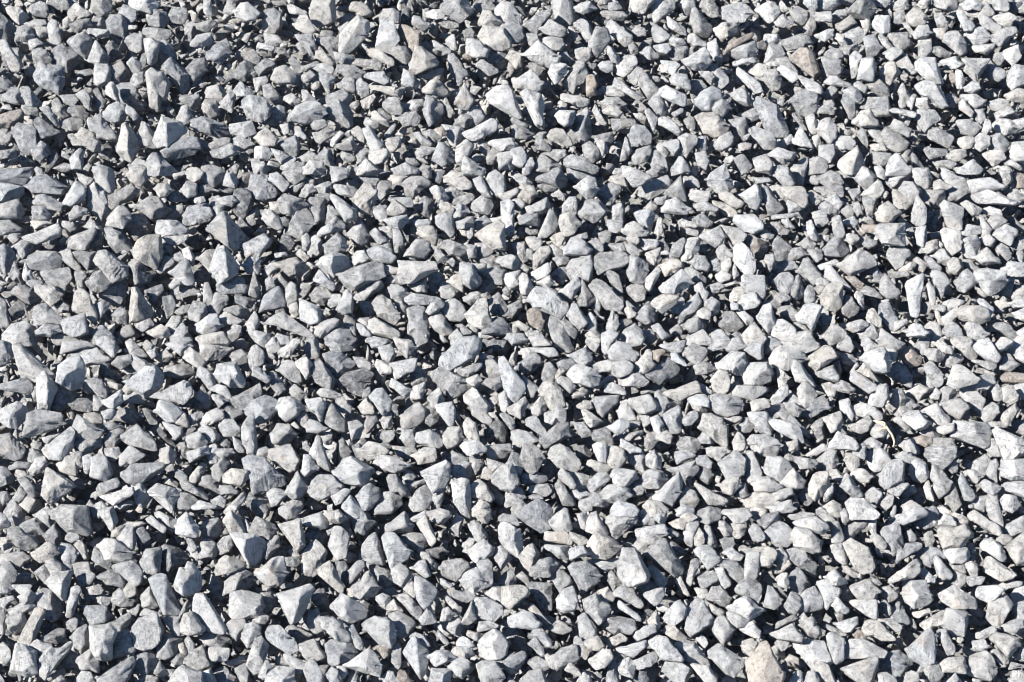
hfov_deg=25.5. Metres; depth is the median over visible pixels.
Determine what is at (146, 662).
gravel stone
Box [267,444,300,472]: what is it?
gravel stone
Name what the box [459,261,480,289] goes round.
gravel stone
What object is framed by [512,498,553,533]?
gravel stone
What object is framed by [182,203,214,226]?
gravel stone
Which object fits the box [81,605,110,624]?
gravel stone
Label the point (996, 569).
gravel stone
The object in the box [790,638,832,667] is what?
gravel stone
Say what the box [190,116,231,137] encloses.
gravel stone
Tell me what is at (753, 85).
gravel stone
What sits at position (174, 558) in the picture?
gravel stone
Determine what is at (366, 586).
gravel stone
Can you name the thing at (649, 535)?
gravel stone
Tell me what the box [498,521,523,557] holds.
gravel stone
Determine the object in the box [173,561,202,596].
gravel stone
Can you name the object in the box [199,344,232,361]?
gravel stone
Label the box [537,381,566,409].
gravel stone
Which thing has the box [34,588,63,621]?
gravel stone
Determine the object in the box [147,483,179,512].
gravel stone
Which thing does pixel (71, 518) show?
gravel stone
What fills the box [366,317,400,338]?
gravel stone
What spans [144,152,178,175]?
gravel stone
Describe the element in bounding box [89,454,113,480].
gravel stone
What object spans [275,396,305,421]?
gravel stone
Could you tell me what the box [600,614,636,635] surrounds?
gravel stone
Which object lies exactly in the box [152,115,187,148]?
gravel stone
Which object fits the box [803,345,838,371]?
gravel stone
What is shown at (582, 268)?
gravel stone
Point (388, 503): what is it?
gravel stone
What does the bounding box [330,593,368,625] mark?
gravel stone
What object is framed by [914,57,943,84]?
gravel stone
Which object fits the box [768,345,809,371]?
gravel stone
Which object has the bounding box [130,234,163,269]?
gravel stone
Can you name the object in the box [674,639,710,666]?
gravel stone
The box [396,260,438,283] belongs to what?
gravel stone
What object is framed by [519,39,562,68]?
gravel stone
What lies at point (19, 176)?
gravel stone
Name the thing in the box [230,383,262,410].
gravel stone
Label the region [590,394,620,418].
gravel stone
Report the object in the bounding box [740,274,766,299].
gravel stone
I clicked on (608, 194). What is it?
gravel stone
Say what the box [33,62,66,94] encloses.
gravel stone
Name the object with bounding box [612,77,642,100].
gravel stone
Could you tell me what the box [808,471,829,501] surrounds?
gravel stone
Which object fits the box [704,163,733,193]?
gravel stone
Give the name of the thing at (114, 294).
gravel stone
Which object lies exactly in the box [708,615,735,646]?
gravel stone
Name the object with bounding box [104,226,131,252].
gravel stone
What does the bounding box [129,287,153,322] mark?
gravel stone
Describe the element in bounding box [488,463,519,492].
gravel stone
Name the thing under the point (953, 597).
gravel stone
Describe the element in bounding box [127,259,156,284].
gravel stone
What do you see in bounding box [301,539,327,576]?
gravel stone
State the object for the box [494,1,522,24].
gravel stone
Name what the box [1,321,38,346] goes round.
gravel stone
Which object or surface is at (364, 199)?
gravel stone
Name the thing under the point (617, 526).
gravel stone
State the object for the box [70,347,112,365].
gravel stone
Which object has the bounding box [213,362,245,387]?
gravel stone
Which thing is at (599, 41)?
gravel stone
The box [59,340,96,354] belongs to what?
gravel stone
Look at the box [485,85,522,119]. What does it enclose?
gravel stone
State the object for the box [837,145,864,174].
gravel stone
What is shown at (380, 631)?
gravel stone
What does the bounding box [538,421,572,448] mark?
gravel stone
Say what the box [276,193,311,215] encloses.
gravel stone
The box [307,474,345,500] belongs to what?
gravel stone
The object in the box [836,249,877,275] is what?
gravel stone
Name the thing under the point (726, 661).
gravel stone
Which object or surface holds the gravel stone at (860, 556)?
on the gravel at (924, 510)
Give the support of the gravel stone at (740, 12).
on the gravel at (924, 510)
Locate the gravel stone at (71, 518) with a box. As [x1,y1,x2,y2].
[48,504,92,535]
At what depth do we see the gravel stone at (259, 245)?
3.00 m
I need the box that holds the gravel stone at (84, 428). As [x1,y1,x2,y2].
[72,414,104,440]
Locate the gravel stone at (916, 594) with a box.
[900,580,933,608]
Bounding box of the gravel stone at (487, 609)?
[473,597,503,621]
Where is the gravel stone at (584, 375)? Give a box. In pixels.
[566,364,601,387]
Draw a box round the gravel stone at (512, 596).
[501,585,529,609]
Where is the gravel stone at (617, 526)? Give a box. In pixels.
[603,514,639,538]
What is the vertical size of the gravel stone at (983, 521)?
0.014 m
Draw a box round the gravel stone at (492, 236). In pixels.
[474,219,505,250]
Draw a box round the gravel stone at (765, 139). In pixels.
[748,126,777,149]
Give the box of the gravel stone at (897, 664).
[879,650,913,679]
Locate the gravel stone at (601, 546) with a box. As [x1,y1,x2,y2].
[586,533,621,559]
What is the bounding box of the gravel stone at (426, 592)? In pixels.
[414,576,438,608]
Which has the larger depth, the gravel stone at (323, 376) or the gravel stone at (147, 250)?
the gravel stone at (147, 250)
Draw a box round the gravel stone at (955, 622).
[940,608,968,636]
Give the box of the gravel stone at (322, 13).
[308,0,336,27]
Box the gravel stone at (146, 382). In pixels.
[122,365,164,398]
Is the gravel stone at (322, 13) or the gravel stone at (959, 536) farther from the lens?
the gravel stone at (322, 13)
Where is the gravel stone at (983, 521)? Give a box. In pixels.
[967,509,1003,536]
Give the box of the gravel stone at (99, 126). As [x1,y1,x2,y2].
[87,112,118,141]
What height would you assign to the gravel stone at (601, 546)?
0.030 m
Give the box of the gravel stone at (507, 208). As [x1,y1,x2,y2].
[500,198,514,236]
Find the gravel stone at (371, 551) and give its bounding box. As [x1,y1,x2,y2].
[361,532,384,565]
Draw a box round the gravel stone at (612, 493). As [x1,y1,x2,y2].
[599,484,633,503]
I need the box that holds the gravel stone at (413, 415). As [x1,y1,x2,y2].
[399,402,428,428]
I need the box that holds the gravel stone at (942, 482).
[930,463,953,497]
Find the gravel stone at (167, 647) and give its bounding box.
[156,633,184,660]
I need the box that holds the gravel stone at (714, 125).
[694,112,730,138]
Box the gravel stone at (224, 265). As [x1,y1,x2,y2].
[210,245,239,284]
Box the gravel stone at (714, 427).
[697,413,728,445]
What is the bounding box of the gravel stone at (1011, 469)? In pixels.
[998,459,1023,480]
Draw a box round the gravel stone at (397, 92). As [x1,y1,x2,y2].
[368,85,404,98]
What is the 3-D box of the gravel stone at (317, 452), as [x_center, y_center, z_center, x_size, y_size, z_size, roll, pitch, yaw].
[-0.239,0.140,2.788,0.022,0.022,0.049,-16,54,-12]
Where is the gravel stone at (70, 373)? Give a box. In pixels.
[55,355,85,390]
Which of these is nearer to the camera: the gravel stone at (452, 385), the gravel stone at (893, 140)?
the gravel stone at (452, 385)
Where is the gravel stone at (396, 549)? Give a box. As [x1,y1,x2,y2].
[381,531,412,568]
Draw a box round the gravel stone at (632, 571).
[617,547,649,587]
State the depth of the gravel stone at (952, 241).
3.00 m
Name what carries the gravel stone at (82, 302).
on the gravel at (924, 510)
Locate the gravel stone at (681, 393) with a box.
[662,380,701,401]
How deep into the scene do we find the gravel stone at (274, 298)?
2.95 m
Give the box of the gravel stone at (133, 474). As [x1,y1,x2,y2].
[120,462,165,485]
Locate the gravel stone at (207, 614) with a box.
[192,592,227,634]
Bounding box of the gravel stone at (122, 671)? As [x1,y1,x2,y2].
[95,655,135,681]
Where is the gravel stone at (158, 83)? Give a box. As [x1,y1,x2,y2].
[145,67,170,110]
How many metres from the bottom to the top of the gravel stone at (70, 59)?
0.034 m
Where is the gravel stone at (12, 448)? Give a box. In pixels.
[0,433,25,460]
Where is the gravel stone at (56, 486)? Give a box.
[41,467,75,505]
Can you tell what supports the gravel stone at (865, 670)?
on the gravel at (924, 510)
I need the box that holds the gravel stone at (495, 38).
[477,24,511,50]
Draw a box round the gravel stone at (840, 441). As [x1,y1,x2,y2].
[828,431,859,450]
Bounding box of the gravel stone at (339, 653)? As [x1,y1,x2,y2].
[324,639,358,667]
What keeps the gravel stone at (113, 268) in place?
on the gravel stone at (114, 294)
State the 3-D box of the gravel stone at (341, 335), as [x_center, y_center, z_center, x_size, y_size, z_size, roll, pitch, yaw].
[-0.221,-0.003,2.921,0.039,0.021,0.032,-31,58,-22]
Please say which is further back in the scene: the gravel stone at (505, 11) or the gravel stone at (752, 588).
the gravel stone at (505, 11)
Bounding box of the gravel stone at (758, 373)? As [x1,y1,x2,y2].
[742,362,773,385]
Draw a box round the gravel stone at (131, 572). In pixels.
[111,560,143,585]
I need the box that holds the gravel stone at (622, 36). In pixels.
[605,19,632,47]
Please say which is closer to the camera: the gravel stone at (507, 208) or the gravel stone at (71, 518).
the gravel stone at (71, 518)
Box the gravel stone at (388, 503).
[373,491,403,514]
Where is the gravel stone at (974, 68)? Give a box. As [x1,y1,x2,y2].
[961,58,990,81]
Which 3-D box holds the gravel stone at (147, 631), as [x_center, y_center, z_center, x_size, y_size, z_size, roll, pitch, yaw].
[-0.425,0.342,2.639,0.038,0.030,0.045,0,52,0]
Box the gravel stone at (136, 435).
[120,424,157,450]
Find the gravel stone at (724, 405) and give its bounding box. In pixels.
[710,393,744,416]
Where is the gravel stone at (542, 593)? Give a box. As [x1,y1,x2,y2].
[524,582,553,610]
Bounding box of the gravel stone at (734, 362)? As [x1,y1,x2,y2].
[715,351,747,375]
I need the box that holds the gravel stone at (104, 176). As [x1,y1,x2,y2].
[92,165,115,193]
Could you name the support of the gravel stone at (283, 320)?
on the gravel at (924, 510)
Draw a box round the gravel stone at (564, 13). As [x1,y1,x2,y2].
[551,0,575,27]
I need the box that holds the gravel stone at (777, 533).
[764,521,792,547]
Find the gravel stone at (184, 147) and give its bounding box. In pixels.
[160,136,201,159]
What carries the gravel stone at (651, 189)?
on the gravel at (924, 510)
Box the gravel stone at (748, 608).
[725,596,765,620]
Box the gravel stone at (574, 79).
[562,60,588,94]
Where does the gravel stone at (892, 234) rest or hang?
on the gravel at (924, 510)
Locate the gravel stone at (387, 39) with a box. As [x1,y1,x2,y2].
[375,19,399,54]
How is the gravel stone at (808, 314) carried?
on the gravel at (924, 510)
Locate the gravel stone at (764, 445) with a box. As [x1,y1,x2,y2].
[746,434,783,456]
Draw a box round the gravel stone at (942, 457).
[923,445,957,469]
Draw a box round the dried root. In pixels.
[873,420,894,446]
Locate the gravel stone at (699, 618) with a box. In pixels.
[684,597,714,637]
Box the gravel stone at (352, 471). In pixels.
[331,456,375,486]
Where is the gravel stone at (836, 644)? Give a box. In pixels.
[826,632,844,664]
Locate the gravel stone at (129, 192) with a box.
[106,183,139,210]
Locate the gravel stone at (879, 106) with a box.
[859,96,891,116]
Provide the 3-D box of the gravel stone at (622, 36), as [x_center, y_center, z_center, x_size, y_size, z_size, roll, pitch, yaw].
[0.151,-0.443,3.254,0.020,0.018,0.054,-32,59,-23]
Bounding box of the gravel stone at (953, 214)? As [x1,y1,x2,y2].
[939,199,963,230]
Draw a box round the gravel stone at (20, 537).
[6,526,39,550]
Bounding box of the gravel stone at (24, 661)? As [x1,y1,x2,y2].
[9,643,38,676]
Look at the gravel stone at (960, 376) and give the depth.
2.85 m
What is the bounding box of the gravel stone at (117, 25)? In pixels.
[105,13,132,43]
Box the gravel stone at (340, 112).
[325,98,353,128]
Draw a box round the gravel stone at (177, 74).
[161,57,189,94]
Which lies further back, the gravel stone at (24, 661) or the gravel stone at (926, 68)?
the gravel stone at (926, 68)
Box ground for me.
[0,0,1023,681]
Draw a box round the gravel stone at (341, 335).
[323,326,358,346]
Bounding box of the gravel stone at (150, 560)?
[138,546,161,573]
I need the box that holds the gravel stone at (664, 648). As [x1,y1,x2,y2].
[648,635,684,662]
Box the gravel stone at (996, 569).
[983,556,1017,581]
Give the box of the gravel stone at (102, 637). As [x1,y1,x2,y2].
[89,623,117,660]
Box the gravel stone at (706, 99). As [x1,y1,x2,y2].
[694,86,722,111]
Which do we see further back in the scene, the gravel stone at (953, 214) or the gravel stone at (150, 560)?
the gravel stone at (953, 214)
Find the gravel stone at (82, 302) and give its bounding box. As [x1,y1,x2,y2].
[71,287,97,322]
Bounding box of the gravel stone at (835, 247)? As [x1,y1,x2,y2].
[822,236,849,257]
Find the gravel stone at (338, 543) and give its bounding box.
[328,526,349,560]
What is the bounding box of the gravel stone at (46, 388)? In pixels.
[36,371,57,410]
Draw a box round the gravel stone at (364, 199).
[350,182,377,215]
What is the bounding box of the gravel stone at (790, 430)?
[768,419,804,443]
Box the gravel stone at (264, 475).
[241,455,286,495]
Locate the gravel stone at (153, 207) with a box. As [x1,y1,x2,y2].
[128,196,172,219]
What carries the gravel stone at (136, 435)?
on the gravel at (924, 510)
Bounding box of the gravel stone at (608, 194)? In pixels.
[595,182,621,207]
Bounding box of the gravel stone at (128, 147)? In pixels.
[116,122,139,162]
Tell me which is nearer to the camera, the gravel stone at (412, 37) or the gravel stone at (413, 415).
the gravel stone at (413, 415)
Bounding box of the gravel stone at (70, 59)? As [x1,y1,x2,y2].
[50,43,84,72]
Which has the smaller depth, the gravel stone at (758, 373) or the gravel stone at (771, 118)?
the gravel stone at (758, 373)
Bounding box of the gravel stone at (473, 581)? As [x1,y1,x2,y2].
[458,567,489,593]
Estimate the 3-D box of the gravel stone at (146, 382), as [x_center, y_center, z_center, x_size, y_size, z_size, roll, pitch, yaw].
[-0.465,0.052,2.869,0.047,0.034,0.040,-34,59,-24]
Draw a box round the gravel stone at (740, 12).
[719,2,755,23]
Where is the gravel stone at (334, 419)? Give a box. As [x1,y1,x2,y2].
[323,402,347,432]
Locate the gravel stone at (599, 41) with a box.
[588,26,611,59]
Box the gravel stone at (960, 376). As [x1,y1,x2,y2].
[946,364,980,388]
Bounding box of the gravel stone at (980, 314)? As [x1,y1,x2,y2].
[957,305,990,324]
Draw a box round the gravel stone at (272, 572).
[254,556,289,587]
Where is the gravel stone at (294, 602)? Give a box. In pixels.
[276,583,314,624]
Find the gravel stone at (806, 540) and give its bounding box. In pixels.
[789,526,823,553]
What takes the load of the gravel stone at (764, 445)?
on the gravel at (924, 510)
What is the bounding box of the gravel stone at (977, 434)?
[950,420,992,448]
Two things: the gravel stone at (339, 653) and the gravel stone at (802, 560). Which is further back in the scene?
the gravel stone at (802, 560)
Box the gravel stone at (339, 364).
[322,351,355,378]
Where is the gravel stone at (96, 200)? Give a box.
[85,182,110,220]
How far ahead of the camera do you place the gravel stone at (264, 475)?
2.77 m
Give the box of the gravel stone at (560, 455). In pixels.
[547,443,581,471]
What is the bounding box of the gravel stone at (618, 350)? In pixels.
[606,341,639,362]
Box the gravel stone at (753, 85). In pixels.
[736,67,763,93]
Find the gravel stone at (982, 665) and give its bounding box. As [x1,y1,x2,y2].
[966,650,997,681]
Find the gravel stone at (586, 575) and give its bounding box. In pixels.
[567,561,602,594]
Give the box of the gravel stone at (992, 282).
[973,268,1009,296]
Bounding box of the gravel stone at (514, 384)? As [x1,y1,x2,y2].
[498,356,525,402]
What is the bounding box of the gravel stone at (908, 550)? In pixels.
[896,542,922,563]
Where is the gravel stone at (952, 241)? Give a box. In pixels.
[940,227,962,256]
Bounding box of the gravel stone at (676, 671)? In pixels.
[661,661,692,681]
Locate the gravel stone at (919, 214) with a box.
[910,194,926,225]
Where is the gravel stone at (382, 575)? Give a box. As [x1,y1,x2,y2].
[366,562,394,588]
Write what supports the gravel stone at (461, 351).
on the gravel at (924, 510)
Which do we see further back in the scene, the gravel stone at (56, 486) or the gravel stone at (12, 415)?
the gravel stone at (12, 415)
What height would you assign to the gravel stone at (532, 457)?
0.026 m
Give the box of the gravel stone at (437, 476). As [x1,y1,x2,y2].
[420,459,450,493]
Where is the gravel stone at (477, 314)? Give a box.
[464,298,491,329]
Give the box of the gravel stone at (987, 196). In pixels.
[971,189,1021,205]
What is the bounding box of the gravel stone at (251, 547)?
[230,532,265,566]
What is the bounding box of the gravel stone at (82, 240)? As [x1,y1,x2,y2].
[67,227,96,250]
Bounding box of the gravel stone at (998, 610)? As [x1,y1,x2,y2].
[985,594,1013,630]
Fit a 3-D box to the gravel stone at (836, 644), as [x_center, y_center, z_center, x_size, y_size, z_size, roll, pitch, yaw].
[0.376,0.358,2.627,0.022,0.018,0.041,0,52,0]
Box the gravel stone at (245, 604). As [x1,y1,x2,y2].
[227,590,265,619]
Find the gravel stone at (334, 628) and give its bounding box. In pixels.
[318,616,351,642]
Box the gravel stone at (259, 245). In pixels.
[241,233,272,258]
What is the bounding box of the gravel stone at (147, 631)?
[131,612,164,651]
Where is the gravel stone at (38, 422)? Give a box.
[22,409,68,437]
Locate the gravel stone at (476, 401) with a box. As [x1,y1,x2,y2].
[463,387,492,426]
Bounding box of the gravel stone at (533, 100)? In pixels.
[520,88,545,129]
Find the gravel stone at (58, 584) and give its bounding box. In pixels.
[44,569,72,600]
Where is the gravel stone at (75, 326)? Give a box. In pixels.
[61,313,88,337]
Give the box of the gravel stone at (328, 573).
[317,560,343,593]
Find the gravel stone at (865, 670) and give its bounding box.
[840,656,879,681]
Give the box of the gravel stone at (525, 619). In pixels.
[507,610,542,629]
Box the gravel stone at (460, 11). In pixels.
[440,0,473,23]
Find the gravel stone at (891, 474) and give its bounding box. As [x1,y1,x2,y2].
[878,458,904,489]
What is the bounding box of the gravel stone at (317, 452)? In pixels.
[309,434,331,471]
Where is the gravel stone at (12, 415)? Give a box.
[0,401,29,428]
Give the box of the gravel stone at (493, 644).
[477,628,508,660]
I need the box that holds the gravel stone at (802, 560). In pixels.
[785,547,817,578]
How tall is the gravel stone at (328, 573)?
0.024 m
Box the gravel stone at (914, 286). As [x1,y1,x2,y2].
[905,272,924,317]
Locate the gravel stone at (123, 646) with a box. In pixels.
[113,629,135,657]
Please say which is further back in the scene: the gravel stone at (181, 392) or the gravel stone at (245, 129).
the gravel stone at (245, 129)
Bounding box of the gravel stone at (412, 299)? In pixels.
[404,293,442,305]
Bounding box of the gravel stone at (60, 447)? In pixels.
[41,426,75,460]
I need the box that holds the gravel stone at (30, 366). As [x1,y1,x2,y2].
[12,344,55,382]
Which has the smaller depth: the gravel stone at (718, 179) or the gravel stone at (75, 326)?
the gravel stone at (75, 326)
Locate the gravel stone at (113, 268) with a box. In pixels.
[93,249,129,283]
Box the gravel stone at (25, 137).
[11,122,37,156]
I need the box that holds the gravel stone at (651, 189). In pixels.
[637,175,672,199]
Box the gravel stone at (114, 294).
[97,279,127,306]
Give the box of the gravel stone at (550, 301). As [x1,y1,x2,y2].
[525,286,569,318]
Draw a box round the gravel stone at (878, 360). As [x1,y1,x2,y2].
[858,346,892,373]
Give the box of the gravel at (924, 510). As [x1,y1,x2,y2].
[0,0,1023,681]
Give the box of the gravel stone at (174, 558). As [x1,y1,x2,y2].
[161,544,189,574]
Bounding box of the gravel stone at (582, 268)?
[565,255,593,282]
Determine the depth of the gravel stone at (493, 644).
2.62 m
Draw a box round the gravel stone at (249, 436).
[241,413,257,453]
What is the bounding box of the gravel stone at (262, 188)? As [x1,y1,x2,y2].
[247,174,279,202]
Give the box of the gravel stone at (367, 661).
[342,647,382,676]
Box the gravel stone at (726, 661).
[707,643,745,677]
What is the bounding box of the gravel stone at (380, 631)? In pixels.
[361,616,397,648]
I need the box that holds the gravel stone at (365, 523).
[349,511,377,536]
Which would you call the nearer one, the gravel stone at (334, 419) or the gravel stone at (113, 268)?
the gravel stone at (334, 419)
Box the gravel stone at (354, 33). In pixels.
[338,14,370,54]
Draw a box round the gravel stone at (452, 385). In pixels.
[430,367,470,400]
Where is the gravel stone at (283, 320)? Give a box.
[264,311,313,336]
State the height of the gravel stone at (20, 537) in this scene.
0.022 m
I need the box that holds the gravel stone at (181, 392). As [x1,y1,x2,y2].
[150,380,192,404]
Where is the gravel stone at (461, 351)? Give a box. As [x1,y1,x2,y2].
[438,335,481,370]
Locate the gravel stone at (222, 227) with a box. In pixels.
[205,211,248,252]
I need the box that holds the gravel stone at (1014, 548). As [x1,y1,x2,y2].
[1002,532,1023,565]
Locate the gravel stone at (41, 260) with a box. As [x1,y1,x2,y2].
[20,251,61,270]
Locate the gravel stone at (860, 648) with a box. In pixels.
[845,638,887,658]
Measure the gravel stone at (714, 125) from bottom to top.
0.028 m
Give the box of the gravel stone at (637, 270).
[625,253,649,284]
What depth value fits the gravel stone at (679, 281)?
2.96 m
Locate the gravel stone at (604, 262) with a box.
[593,250,629,274]
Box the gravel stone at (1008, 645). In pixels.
[989,631,1021,658]
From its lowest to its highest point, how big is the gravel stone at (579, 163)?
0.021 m
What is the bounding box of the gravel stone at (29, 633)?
[17,607,45,646]
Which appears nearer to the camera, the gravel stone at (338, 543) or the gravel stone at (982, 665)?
the gravel stone at (982, 665)
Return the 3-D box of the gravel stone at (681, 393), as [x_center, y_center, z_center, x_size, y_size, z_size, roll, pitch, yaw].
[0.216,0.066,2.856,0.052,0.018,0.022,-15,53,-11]
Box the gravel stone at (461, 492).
[451,477,471,519]
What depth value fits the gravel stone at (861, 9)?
3.27 m
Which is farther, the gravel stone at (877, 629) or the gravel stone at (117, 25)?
the gravel stone at (117, 25)
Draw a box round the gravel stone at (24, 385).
[0,377,33,394]
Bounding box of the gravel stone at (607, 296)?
[588,278,623,311]
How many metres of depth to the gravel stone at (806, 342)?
2.90 m
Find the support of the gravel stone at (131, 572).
on the gravel at (924, 510)
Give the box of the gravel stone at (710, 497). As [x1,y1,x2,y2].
[694,482,728,505]
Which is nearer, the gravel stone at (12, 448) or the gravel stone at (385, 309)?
the gravel stone at (12, 448)
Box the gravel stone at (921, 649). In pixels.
[904,628,936,667]
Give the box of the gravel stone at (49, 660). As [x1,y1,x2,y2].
[37,641,72,680]
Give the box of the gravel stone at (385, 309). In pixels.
[371,295,400,325]
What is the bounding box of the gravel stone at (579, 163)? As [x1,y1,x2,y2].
[563,154,599,174]
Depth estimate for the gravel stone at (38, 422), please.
2.81 m
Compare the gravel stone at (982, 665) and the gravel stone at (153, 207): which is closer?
the gravel stone at (982, 665)
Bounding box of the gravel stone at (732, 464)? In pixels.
[717,450,745,478]
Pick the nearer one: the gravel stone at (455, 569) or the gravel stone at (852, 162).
the gravel stone at (455, 569)
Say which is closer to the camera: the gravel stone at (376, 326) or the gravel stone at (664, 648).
the gravel stone at (664, 648)
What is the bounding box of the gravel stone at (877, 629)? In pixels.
[861,619,895,641]
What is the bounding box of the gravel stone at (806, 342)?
[780,331,820,353]
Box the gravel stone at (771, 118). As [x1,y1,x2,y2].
[753,96,789,139]
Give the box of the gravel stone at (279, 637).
[265,625,298,654]
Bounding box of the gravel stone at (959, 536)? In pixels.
[934,523,973,548]
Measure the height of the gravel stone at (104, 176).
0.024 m
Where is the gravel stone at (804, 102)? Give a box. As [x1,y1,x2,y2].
[788,88,819,116]
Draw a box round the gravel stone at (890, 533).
[878,519,903,555]
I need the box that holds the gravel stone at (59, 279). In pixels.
[38,267,72,296]
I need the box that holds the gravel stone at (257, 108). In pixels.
[239,95,271,122]
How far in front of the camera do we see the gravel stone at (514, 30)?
3.25 m
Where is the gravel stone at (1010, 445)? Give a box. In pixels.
[991,426,1023,459]
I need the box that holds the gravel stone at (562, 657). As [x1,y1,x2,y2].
[550,644,579,670]
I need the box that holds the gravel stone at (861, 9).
[846,0,877,19]
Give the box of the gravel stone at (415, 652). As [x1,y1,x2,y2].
[403,636,428,679]
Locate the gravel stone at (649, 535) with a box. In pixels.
[635,524,669,544]
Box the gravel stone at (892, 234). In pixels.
[873,223,906,245]
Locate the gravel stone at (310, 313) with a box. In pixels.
[299,298,322,324]
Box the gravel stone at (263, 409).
[243,395,277,423]
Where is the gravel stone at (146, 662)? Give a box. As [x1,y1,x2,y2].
[132,650,158,675]
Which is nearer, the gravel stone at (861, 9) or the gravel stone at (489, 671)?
the gravel stone at (489, 671)
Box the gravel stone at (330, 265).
[315,252,353,280]
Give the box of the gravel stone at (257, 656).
[246,635,268,674]
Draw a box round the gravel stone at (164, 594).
[148,573,180,615]
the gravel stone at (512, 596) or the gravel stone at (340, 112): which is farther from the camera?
the gravel stone at (340, 112)
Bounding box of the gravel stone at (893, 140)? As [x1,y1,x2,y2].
[875,126,909,152]
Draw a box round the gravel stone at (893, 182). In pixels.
[885,169,912,188]
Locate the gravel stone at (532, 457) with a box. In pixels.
[519,442,545,474]
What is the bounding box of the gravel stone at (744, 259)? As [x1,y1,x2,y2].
[733,242,756,274]
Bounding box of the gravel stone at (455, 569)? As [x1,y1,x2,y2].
[437,558,471,581]
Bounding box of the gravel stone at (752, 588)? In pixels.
[734,577,762,600]
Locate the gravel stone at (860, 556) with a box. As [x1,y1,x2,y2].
[843,537,875,574]
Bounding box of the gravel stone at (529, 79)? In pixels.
[512,69,545,91]
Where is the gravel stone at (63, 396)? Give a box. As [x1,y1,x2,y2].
[50,386,77,411]
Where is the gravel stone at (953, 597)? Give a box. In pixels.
[938,585,977,608]
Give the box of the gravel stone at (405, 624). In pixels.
[388,611,415,637]
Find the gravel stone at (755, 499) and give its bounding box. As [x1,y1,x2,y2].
[740,492,781,508]
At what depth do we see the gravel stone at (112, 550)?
2.71 m
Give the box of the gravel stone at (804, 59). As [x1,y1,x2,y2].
[788,47,820,79]
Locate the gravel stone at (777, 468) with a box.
[762,455,792,482]
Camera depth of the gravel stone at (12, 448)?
2.81 m
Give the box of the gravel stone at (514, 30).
[500,20,524,43]
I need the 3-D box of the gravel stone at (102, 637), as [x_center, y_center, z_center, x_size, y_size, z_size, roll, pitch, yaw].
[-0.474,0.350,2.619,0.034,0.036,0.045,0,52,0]
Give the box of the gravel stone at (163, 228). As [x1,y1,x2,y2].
[155,220,188,237]
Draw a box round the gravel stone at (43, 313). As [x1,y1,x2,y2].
[32,303,63,325]
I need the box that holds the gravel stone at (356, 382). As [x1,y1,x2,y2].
[335,368,374,396]
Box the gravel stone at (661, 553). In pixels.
[643,538,684,577]
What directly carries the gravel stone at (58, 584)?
on the gravel at (924, 510)
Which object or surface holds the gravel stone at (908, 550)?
on the gravel at (924, 510)
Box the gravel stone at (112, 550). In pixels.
[96,538,136,562]
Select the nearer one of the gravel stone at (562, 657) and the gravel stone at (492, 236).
the gravel stone at (562, 657)
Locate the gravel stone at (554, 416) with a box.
[544,407,566,424]
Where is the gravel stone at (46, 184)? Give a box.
[23,174,70,196]
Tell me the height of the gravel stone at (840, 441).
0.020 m
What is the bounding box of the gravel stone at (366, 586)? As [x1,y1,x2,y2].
[350,570,382,599]
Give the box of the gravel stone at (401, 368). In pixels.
[389,357,417,379]
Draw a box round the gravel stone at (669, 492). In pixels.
[652,471,682,507]
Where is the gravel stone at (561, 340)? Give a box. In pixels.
[548,315,574,353]
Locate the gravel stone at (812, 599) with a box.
[800,586,823,612]
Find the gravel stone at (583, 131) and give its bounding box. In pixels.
[575,107,591,143]
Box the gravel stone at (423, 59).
[408,45,438,74]
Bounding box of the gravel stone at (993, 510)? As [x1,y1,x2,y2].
[986,494,1003,527]
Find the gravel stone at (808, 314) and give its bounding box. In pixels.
[795,303,822,331]
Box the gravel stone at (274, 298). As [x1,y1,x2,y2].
[258,286,286,312]
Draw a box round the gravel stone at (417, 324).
[406,305,429,344]
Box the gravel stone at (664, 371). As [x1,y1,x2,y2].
[645,357,679,385]
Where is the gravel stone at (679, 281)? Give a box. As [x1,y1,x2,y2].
[658,269,694,293]
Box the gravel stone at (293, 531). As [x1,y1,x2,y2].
[277,518,305,553]
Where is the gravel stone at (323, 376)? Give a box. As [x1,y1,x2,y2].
[311,359,334,389]
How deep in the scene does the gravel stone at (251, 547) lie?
2.70 m
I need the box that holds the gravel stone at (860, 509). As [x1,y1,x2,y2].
[845,498,880,519]
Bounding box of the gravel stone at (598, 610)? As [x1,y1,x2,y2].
[581,592,611,625]
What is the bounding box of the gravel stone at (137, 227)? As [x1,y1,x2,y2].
[124,211,151,241]
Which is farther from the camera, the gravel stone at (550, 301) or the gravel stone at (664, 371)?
the gravel stone at (550, 301)
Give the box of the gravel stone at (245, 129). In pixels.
[229,120,256,137]
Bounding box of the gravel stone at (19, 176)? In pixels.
[0,167,34,185]
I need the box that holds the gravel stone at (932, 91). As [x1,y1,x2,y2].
[914,80,948,109]
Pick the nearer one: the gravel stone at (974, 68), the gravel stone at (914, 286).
the gravel stone at (914, 286)
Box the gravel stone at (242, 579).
[222,569,255,595]
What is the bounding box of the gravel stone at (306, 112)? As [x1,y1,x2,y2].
[287,101,328,124]
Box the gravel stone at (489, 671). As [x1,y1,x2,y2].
[476,660,505,681]
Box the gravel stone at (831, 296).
[818,282,843,311]
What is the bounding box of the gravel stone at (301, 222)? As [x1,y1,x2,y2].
[285,207,317,239]
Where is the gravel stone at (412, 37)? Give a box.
[398,24,422,53]
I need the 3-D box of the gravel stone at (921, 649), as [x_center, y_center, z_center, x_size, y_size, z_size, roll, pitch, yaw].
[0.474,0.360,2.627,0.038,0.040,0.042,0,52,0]
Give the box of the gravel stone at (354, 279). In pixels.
[335,260,386,291]
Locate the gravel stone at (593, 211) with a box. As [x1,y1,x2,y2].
[577,199,611,223]

